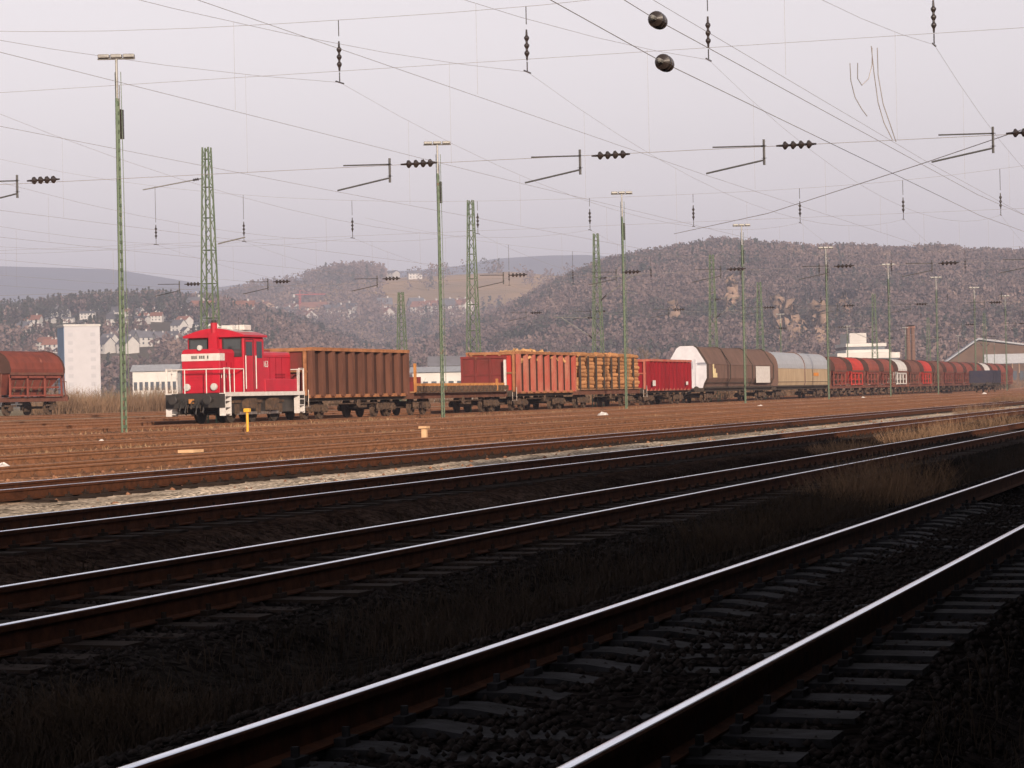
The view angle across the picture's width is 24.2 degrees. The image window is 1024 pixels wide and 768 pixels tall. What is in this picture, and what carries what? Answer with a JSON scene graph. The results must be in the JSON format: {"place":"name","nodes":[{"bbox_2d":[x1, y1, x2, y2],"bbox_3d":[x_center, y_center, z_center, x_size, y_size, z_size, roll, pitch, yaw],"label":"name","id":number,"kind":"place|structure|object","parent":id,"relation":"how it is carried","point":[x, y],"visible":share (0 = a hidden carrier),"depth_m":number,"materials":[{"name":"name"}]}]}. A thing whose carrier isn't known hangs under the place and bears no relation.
{"place":"outdoors","nodes":[
{"label":"outdoors","id":0,"kind":"place"},
{"bbox_2d":[0,310,284,407],"bbox_3d":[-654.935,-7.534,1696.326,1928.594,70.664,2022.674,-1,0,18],"label":"village hill","id":1,"kind":"structure","parent":0,"point":[158,326],"depth_m":1055.42,"materials":[{"name":"plant"}]},
{"bbox_2d":[100,336,115,353],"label":"house","id":2,"kind":"structure","parent":1,"relation":"on","point":[107,344],"depth_m":1022.57,"materials":[{"name":"paint"}]},
{"bbox_2d":[116,334,139,353],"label":"house","id":3,"kind":"structure","parent":1,"relation":"on","point":[133,344],"depth_m":1021.93,"materials":[{"name":"paint"}]},
{"bbox_2d":[134,329,153,346],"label":"house","id":4,"kind":"structure","parent":1,"relation":"on","point":[142,337],"depth_m":1059.17,"materials":[{"name":"paint"}]},
{"bbox_2d":[0,287,428,397],"bbox_3d":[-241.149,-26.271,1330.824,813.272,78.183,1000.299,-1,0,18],"label":"village trees","id":5,"kind":"object","parent":1,"relation":"on","point":[279,326],"visible":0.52,"depth_m":1213.15,"materials":[{"name":"plant"}]},
{"bbox_2d":[0,255,608,302],"bbox_3d":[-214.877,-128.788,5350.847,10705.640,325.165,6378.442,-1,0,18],"label":"ridge","id":6,"kind":"structure","parent":0,"point":[24,282],"depth_m":5069.13,"materials":[{"name":"soil"},{"name":"grass"},{"name":"foliage"}]},
{"bbox_2d":[251,272,554,342],"bbox_3d":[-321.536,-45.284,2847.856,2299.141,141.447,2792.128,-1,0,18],"label":"field hill","id":7,"kind":"structure","parent":0,"point":[450,290],"depth_m":2218.44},
{"bbox_2d":[213,258,588,343],"bbox_3d":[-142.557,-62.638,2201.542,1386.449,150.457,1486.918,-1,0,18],"label":"mixed woodland","id":8,"kind":"object","parent":7,"relation":"on","point":[358,269],"visible":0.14,"depth_m":2091.35,"materials":[{"name":"plant"}]},
{"bbox_2d":[0,416,1022,585],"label":"dead grass","id":9,"kind":"structure","parent":0,"point":[315,533],"depth_m":30.51,"materials":[{"name":"plant"}]},
{"bbox_2d":[0,387,1023,767],"bbox_3d":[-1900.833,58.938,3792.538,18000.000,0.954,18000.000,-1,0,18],"label":"ground","id":10,"kind":"structure","parent":0,"point":[134,551],"depth_m":17.50,"materials":[{"name":"gravel"}]},
{"bbox_2d":[19,387,103,414],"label":"bare shrub","id":11,"kind":"object","parent":10,"relation":"on","point":[61,405],"visible":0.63,"depth_m":172.95,"materials":[{"name":"plant"}]},
{"bbox_2d":[57,324,100,397],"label":"apartment block","id":12,"kind":"structure","parent":10,"relation":"on","point":[79,350],"depth_m":620.60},
{"bbox_2d":[57,389,119,413],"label":"bare shrub","id":13,"kind":"object","parent":10,"relation":"on","point":[104,408],"visible":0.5,"depth_m":176.98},
{"bbox_2d":[0,664,227,754],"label":"dry bush","id":14,"kind":"object","parent":10,"relation":"on","point":[98,708],"visible":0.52,"depth_m":11.61,"materials":[{"name":"plant"}]},
{"bbox_2d":[97,54,134,432],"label":"lamp mast","id":15,"kind":"object","parent":10,"relation":"on","point":[119,117],"visible":0.98,"depth_m":89.46,"materials":[{"name":"metal"}]},
{"bbox_2d":[86,387,151,412],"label":"bare shrub","id":16,"kind":"object","parent":10,"relation":"on","point":[138,408],"visible":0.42,"depth_m":181.44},
{"bbox_2d":[113,380,174,411],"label":"bare shrub","id":17,"kind":"object","parent":10,"relation":"on","point":[154,406],"visible":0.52,"depth_m":185.87,"materials":[{"name":"plant"}]},
{"bbox_2d":[130,364,181,396],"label":"warehouse","id":18,"kind":"structure","parent":10,"relation":"on","point":[148,375],"depth_m":420.02,"materials":[{"name":"silver metal"}]},
{"bbox_2d":[143,147,244,422],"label":"lattice mast","id":19,"kind":"object","parent":10,"relation":"on","point":[209,154],"visible":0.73,"depth_m":113.44,"materials":[{"name":"metal"}]},
{"bbox_2d":[0,159,1023,296],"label":"cross span","id":20,"kind":"object","parent":19,"relation":"attached to","point":[616,274],"visible":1,"depth_m":116.67,"materials":[{"name":"metal"}]},
{"bbox_2d":[0,245,915,349],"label":"overhead line","id":21,"kind":"object","parent":20,"relation":"hanging from","point":[360,292],"visible":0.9,"depth_m":144.90,"materials":[{"name":"metal"}]},
{"bbox_2d":[5,242,942,348],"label":"overhead line","id":22,"kind":"object","parent":20,"relation":"hanging from","point":[387,283],"visible":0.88,"depth_m":134.59,"materials":[{"name":"metal"}]},
{"bbox_2d":[0,226,990,348],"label":"overhead line","id":23,"kind":"object","parent":20,"relation":"hanging from","point":[413,296],"visible":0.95,"depth_m":125.23,"materials":[{"name":"metal"}]},
{"bbox_2d":[551,0,1021,230],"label":"overhead cables","id":24,"kind":"object","parent":20,"relation":"hanging from","point":[664,62],"visible":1,"depth_m":26.60,"materials":[{"name":"metal"}]},
{"bbox_2d":[0,404,447,420],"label":"railway track","id":25,"kind":"structure","parent":10,"relation":"on","point":[83,416],"depth_m":147.22,"materials":[{"name":"metal"}]},
{"bbox_2d":[0,403,447,417],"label":"railway track","id":26,"kind":"structure","parent":10,"relation":"on","point":[109,413],"depth_m":158.03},
{"bbox_2d":[0,351,68,415],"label":"hopper wagon","id":27,"kind":"object","parent":26,"relation":"on","point":[29,373],"visible":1,"depth_m":149.84,"materials":[{"name":"metal"}]},
{"bbox_2d":[0,397,735,423],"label":"railway track","id":28,"kind":"structure","parent":10,"relation":"on","point":[75,420],"depth_m":129.93,"materials":[{"name":"metal"}]},
{"bbox_2d":[397,292,406,400],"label":"lattice mast","id":29,"kind":"object","parent":10,"relation":"on","point":[399,318],"visible":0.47,"depth_m":175.64,"materials":[{"name":"metal"}]},
{"bbox_2d":[410,366,460,400],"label":"warehouse","id":30,"kind":"structure","parent":10,"relation":"on","point":[431,374],"depth_m":330.01,"materials":[{"name":"silver metal"}]},
{"bbox_2d":[424,141,450,417],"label":"lamp mast","id":31,"kind":"object","parent":10,"relation":"on","point":[438,181],"visible":0.98,"depth_m":122.52,"materials":[{"name":"metal"}]},
{"bbox_2d":[427,356,465,366],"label":"warehouse","id":32,"kind":"structure","parent":10,"relation":"on","point":[433,361],"depth_m":480.77,"materials":[{"name":"stone"}]},
{"bbox_2d":[466,200,480,411],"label":"lattice mast","id":33,"kind":"object","parent":10,"relation":"on","point":[474,261],"visible":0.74,"depth_m":149.26,"materials":[{"name":"metal"}]},
{"bbox_2d":[0,389,968,426],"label":"railway track","id":34,"kind":"structure","parent":10,"relation":"on","point":[105,421],"depth_m":123.79,"materials":[{"name":"metal"}]},
{"bbox_2d":[2,392,972,437],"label":"yard weeds","id":35,"kind":"object","parent":10,"relation":"on","point":[369,419],"visible":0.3,"depth_m":113.14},
{"bbox_2d":[0,389,997,431],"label":"railway track","id":36,"kind":"structure","parent":10,"relation":"on","point":[46,427],"depth_m":122.98,"materials":[{"name":"metal"}]},
{"bbox_2d":[1,394,1013,455],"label":"yard weeds","id":37,"kind":"object","parent":10,"relation":"on","point":[47,451],"visible":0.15,"depth_m":69.06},
{"bbox_2d":[0,396,1022,479],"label":"railway track","id":38,"kind":"structure","parent":10,"relation":"on","point":[84,467],"depth_m":61.54,"materials":[{"name":"steel"},{"name":"metal"}]},
{"bbox_2d":[2,395,1020,510],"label":"yard stones","id":39,"kind":"object","parent":10,"relation":"on","point":[189,466],"visible":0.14,"depth_m":77.79,"materials":[{"name":"stone"}]},
{"bbox_2d":[0,422,1023,673],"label":"railway track","id":40,"kind":"structure","parent":10,"relation":"on","point":[30,636],"depth_m":20.51,"materials":[{"name":"steel"},{"name":"metal"}]},
{"bbox_2d":[0,407,1023,555],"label":"railway track","id":41,"kind":"structure","parent":10,"relation":"on","point":[38,532],"depth_m":34.11,"materials":[{"name":"steel"},{"name":"metal"}]},
{"bbox_2d":[0,400,1023,502],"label":"railway track","id":42,"kind":"structure","parent":10,"relation":"on","point":[62,489],"depth_m":49.55,"materials":[{"name":"steel"},{"name":"metal"}]},
{"bbox_2d":[0,394,1023,464],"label":"railway track","id":43,"kind":"structure","parent":10,"relation":"on","point":[54,457],"depth_m":73.02,"materials":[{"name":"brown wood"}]},
{"bbox_2d":[0,392,1023,453],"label":"railway track","id":44,"kind":"structure","parent":10,"relation":"on","point":[58,447],"depth_m":86.10,"materials":[{"name":"steel"},{"name":"metal"}]},
{"bbox_2d":[0,390,1023,444],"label":"railway track","id":45,"kind":"structure","parent":10,"relation":"on","point":[81,437],"depth_m":101.72,"materials":[{"name":"steel"},{"name":"metal"}]},
{"bbox_2d":[969,370,1000,391],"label":"open wagon","id":46,"kind":"object","parent":45,"relation":"on","point":[981,379],"visible":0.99,"depth_m":301.38,"materials":[{"name":"metal"}]},
{"bbox_2d":[0,389,1023,436],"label":"railway track","id":47,"kind":"structure","parent":10,"relation":"on","point":[82,430],"depth_m":118.96,"materials":[{"name":"steel"},{"name":"metal"}]},
{"bbox_2d":[165,317,304,423],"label":"shunting locomotive","id":48,"kind":"object","parent":47,"relation":"on","point":[230,373],"visible":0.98,"depth_m":104.92,"materials":[{"name":"red paint"}]},
{"bbox_2d":[264,347,409,420],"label":"open wagon","id":49,"kind":"object","parent":47,"relation":"on","point":[360,377],"visible":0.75,"depth_m":116.02,"materials":[{"name":"metal"}]},
{"bbox_2d":[380,356,508,415],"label":"flat wagon","id":50,"kind":"object","parent":47,"relation":"on","point":[482,377],"visible":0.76,"depth_m":136.36,"materials":[{"name":"brown metal"}]},
{"bbox_2d":[466,351,576,411],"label":"open wagon","id":51,"kind":"object","parent":47,"relation":"on","point":[544,377],"visible":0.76,"depth_m":144.54,"materials":[{"name":"metal"}]},
{"bbox_2d":[552,356,640,408],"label":"timber wagon","id":52,"kind":"object","parent":47,"relation":"on","point":[578,396],"visible":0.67,"depth_m":159.04,"materials":[{"name":"brown metal"}]},
{"bbox_2d":[614,359,691,404],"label":"open wagon","id":53,"kind":"object","parent":47,"relation":"on","point":[666,378],"visible":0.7,"depth_m":172.80,"materials":[{"name":"metal"}]},
{"bbox_2d":[670,345,773,402],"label":"covered wagon","id":54,"kind":"object","parent":47,"relation":"on","point":[717,369],"visible":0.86,"depth_m":192.01,"materials":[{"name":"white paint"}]},
{"bbox_2d":[753,351,829,399],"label":"covered wagon","id":55,"kind":"object","parent":47,"relation":"on","point":[802,373],"visible":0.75,"depth_m":219.70,"materials":[{"name":"silver metal"}]},
{"bbox_2d":[809,356,846,397],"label":"hopper wagon","id":56,"kind":"object","parent":47,"relation":"on","point":[837,368],"visible":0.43,"depth_m":238.04,"materials":[{"name":"metal"}]},
{"bbox_2d":[831,357,863,396],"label":"hopper wagon","id":57,"kind":"object","parent":47,"relation":"on","point":[855,369],"visible":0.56,"depth_m":246.51,"materials":[{"name":"metal"}]},
{"bbox_2d":[847,357,879,395],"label":"hopper wagon","id":58,"kind":"object","parent":47,"relation":"on","point":[871,369],"visible":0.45,"depth_m":255.87,"materials":[{"name":"metal"}]},
{"bbox_2d":[861,358,893,395],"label":"hopper wagon","id":59,"kind":"object","parent":47,"relation":"on","point":[883,364],"visible":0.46,"depth_m":264.54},
{"bbox_2d":[872,359,907,394],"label":"hopper wagon","id":60,"kind":"object","parent":47,"relation":"on","point":[900,370],"visible":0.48,"depth_m":274.56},
{"bbox_2d":[891,359,919,393],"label":"hopper wagon","id":61,"kind":"object","parent":47,"relation":"on","point":[913,367],"visible":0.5,"depth_m":283.11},
{"bbox_2d":[903,360,931,392],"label":"hopper wagon","id":62,"kind":"object","parent":47,"relation":"on","point":[925,371],"visible":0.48,"depth_m":292.26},
{"bbox_2d":[916,360,942,392],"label":"hopper wagon","id":63,"kind":"object","parent":47,"relation":"on","point":[933,377],"visible":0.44,"depth_m":301.11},
{"bbox_2d":[929,361,953,392],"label":"hopper wagon","id":64,"kind":"object","parent":47,"relation":"on","point":[948,372],"visible":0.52,"depth_m":311.07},
{"bbox_2d":[934,361,963,391],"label":"hopper wagon","id":65,"kind":"object","parent":47,"relation":"on","point":[958,373],"visible":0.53,"depth_m":319.69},
{"bbox_2d":[945,362,972,391],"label":"hopper wagon","id":66,"kind":"object","parent":47,"relation":"on","point":[967,367],"visible":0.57,"depth_m":328.65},
{"bbox_2d":[0,462,1023,767],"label":"ballast stones","id":67,"kind":"object","parent":10,"relation":"on","point":[528,718],"visible":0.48,"depth_m":12.90,"materials":[{"name":"gravel"}]},
{"bbox_2d":[118,470,1023,767],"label":"railway track","id":68,"kind":"structure","parent":10,"relation":"on","point":[694,728],"depth_m":11.81,"materials":[{"name":"metal"}]},
{"bbox_2d":[553,233,640,406],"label":"lattice mast","id":69,"kind":"object","parent":10,"relation":"on","point":[594,281],"visible":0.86,"depth_m":175.61,"materials":[{"name":"metal"}]},
{"bbox_2d":[611,191,631,408],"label":"lamp mast","id":70,"kind":"object","parent":10,"relation":"on","point":[621,193],"visible":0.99,"depth_m":155.60,"materials":[{"name":"metal"}]},
{"bbox_2d":[709,254,749,401],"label":"lattice mast","id":71,"kind":"object","parent":10,"relation":"on","point":[710,298],"visible":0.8,"depth_m":209.82,"materials":[{"name":"metal"}]},
{"bbox_2d":[733,224,749,402],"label":"lamp mast","id":72,"kind":"object","parent":10,"relation":"on","point":[743,283],"visible":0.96,"depth_m":188.65,"materials":[{"name":"metal"}]},
{"bbox_2d":[756,282,766,399],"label":"lattice mast","id":73,"kind":"object","parent":10,"relation":"on","point":[757,314],"visible":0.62,"depth_m":227.92,"materials":[{"name":"metal"}]},
{"bbox_2d":[691,489,850,533],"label":"dry grass","id":74,"kind":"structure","parent":10,"relation":"on","point":[760,518],"depth_m":27.05,"materials":[{"name":"plant"}]},
{"bbox_2d":[745,473,888,518],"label":"dry grass","id":75,"kind":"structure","parent":10,"relation":"on","point":[827,497],"depth_m":30.22,"materials":[{"name":"plant"}]},
{"bbox_2d":[818,247,832,398],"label":"lamp mast","id":76,"kind":"object","parent":10,"relation":"on","point":[827,310],"visible":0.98,"depth_m":221.75,"materials":[{"name":"metal"}]},
{"bbox_2d":[803,436,897,454],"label":"dry grass","id":77,"kind":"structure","parent":10,"relation":"on","point":[832,447],"depth_m":57.85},
{"bbox_2d":[837,294,879,384],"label":"lattice mast","id":78,"kind":"object","parent":10,"relation":"on","point":[876,343],"visible":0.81,"depth_m":288.87,"materials":[{"name":"metal"}]},
{"bbox_2d":[826,333,899,385],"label":"terraced building","id":79,"kind":"structure","parent":10,"relation":"on","point":[860,349],"depth_m":521.92,"materials":[{"name":"paint"}]},
{"bbox_2d":[784,440,969,507],"bbox_3d":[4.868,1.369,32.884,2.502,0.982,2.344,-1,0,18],"label":"dry grass","id":80,"kind":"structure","parent":10,"relation":"on","point":[889,492],"depth_m":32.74,"materials":[{"name":"plant"}]},
{"bbox_2d":[881,263,893,395],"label":"lamp mast","id":81,"kind":"object","parent":10,"relation":"on","point":[889,325],"visible":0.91,"depth_m":254.84,"materials":[{"name":"metal"}]},
{"bbox_2d":[875,420,956,444],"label":"dry grass","id":82,"kind":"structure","parent":10,"relation":"on","point":[902,437],"depth_m":66.85,"materials":[{"name":"plant"}]},
{"bbox_2d":[930,277,941,393],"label":"lamp mast","id":83,"kind":"object","parent":10,"relation":"on","point":[937,338],"visible":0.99,"depth_m":287.82,"materials":[{"name":"metal"}]},
{"bbox_2d":[915,412,996,435],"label":"dry grass","id":84,"kind":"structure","parent":10,"relation":"on","point":[960,428],"depth_m":75.43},
{"bbox_2d":[950,400,1013,413],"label":"dry grass","id":85,"kind":"structure","parent":10,"relation":"on","point":[969,410],"depth_m":119.45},
{"bbox_2d":[945,338,1023,386],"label":"engine shed","id":86,"kind":"structure","parent":10,"relation":"on","point":[1015,357],"depth_m":619.34,"materials":[{"name":"silver metal"}]},
{"bbox_2d":[964,411,1023,426],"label":"dry grass","id":87,"kind":"structure","parent":10,"relation":"on","point":[1002,422],"depth_m":89.93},
{"bbox_2d":[0,442,1023,767],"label":"dead grass","id":88,"kind":"structure","parent":0,"point":[84,750],"depth_m":15.68,"materials":[{"name":"plant"}]},
{"bbox_2d":[0,0,1023,286],"label":"sky","id":89,"kind":"structure","parent":0,"point":[686,112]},
{"bbox_2d":[370,219,1019,320],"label":"cross span","id":90,"kind":"object","parent":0,"point":[765,307],"visible":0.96,"depth_m":173.54,"materials":[{"name":"metal"}]},
{"bbox_2d":[604,258,1023,334],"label":"cross span","id":91,"kind":"object","parent":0,"point":[970,324],"visible":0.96,"depth_m":234.56,"materials":[{"name":"metal"}]},
{"bbox_2d":[615,284,1023,390],"bbox_3d":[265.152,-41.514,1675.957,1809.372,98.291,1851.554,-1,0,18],"label":"wooded hill","id":92,"kind":"structure","parent":0,"point":[804,304],"depth_m":1149.80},
{"bbox_2d":[667,299,684,336],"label":"rock face","id":93,"kind":"object","parent":92,"relation":"on","point":[673,304],"visible":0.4,"depth_m":1047.02},
{"bbox_2d":[366,235,1023,387],"bbox_3d":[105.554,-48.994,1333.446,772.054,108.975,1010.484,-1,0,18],"label":"bare woodland","id":94,"kind":"object","parent":92,"relation":"on","point":[502,333],"visible":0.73,"depth_m":1156.94,"materials":[{"name":"plant"}]},
{"bbox_2d":[722,274,739,317],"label":"rock face","id":95,"kind":"object","parent":92,"relation":"on","point":[731,290],"visible":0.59,"depth_m":1093.36},
{"bbox_2d":[769,293,786,346],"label":"rock face","id":96,"kind":"object","parent":92,"relation":"on","point":[775,302],"visible":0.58,"depth_m":1012.87},
{"bbox_2d":[783,297,800,343],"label":"rock face","id":97,"kind":"object","parent":92,"relation":"on","point":[792,317],"visible":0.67,"depth_m":1005.20},
{"bbox_2d":[807,299,826,352],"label":"rock face","id":98,"kind":"object","parent":92,"relation":"on","point":[819,318],"visible":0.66,"depth_m":996.85},
{"bbox_2d":[831,290,853,324],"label":"rock face","id":99,"kind":"object","parent":92,"relation":"on","point":[843,299],"visible":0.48,"depth_m":1083.91},
{"bbox_2d":[674,129,1021,233],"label":"feeder cable","id":100,"kind":"object","parent":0,"point":[858,184],"visible":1,"depth_m":83.29,"materials":[{"name":"metal"}]},
{"bbox_2d":[856,617,1023,767],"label":"dead grass","id":101,"kind":"structure","parent":0,"point":[990,754],"depth_m":10.44,"materials":[{"name":"plant"}]},
{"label":"lattice mast","id":102,"kind":"object","parent":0,"visible":0},
{"bbox_2d":[0,0,1023,198],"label":"cross span","id":103,"kind":"object","parent":102,"relation":"attached to","point":[785,145],"visible":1,"depth_m":57.53,"materials":[{"name":"metal"}]},
{"bbox_2d":[1,114,1005,338],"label":"overhead line","id":104,"kind":"object","parent":103,"relation":"hanging from","point":[393,229],"visible":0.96,"depth_m":87.47,"materials":[{"name":"metal"}]},
{"bbox_2d":[2,182,1013,345],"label":"overhead line","id":105,"kind":"object","parent":103,"relation":"hanging from","point":[402,279],"visible":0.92,"depth_m":104.86,"materials":[{"name":"metal"}]},
{"bbox_2d":[0,0,1017,305],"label":"overhead line","id":106,"kind":"object","parent":103,"relation":"hanging from","point":[450,124],"visible":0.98,"depth_m":52.50,"materials":[{"name":"metal"}]},
{"bbox_2d":[0,40,1023,322],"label":"overhead line","id":107,"kind":"object","parent":103,"relation":"hanging from","point":[404,204],"visible":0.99,"depth_m":62.43,"materials":[{"name":"metal"}]},
{"bbox_2d":[199,0,1020,278],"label":"overhead line","id":108,"kind":"object","parent":103,"relation":"hanging from","point":[596,137],"visible":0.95,"depth_m":48.34,"materials":[{"name":"metal"}]},
{"bbox_2d":[624,0,1020,213],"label":"overhead cables","id":109,"kind":"object","parent":103,"relation":"hanging from","point":[658,20],"visible":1,"depth_m":26.62,"materials":[{"name":"metal"}]},
{"bbox_2d":[654,0,1018,211],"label":"overhead line","id":110,"kind":"object","parent":103,"relation":"hanging from","point":[840,110],"visible":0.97,"depth_m":47.15,"materials":[{"name":"metal"}]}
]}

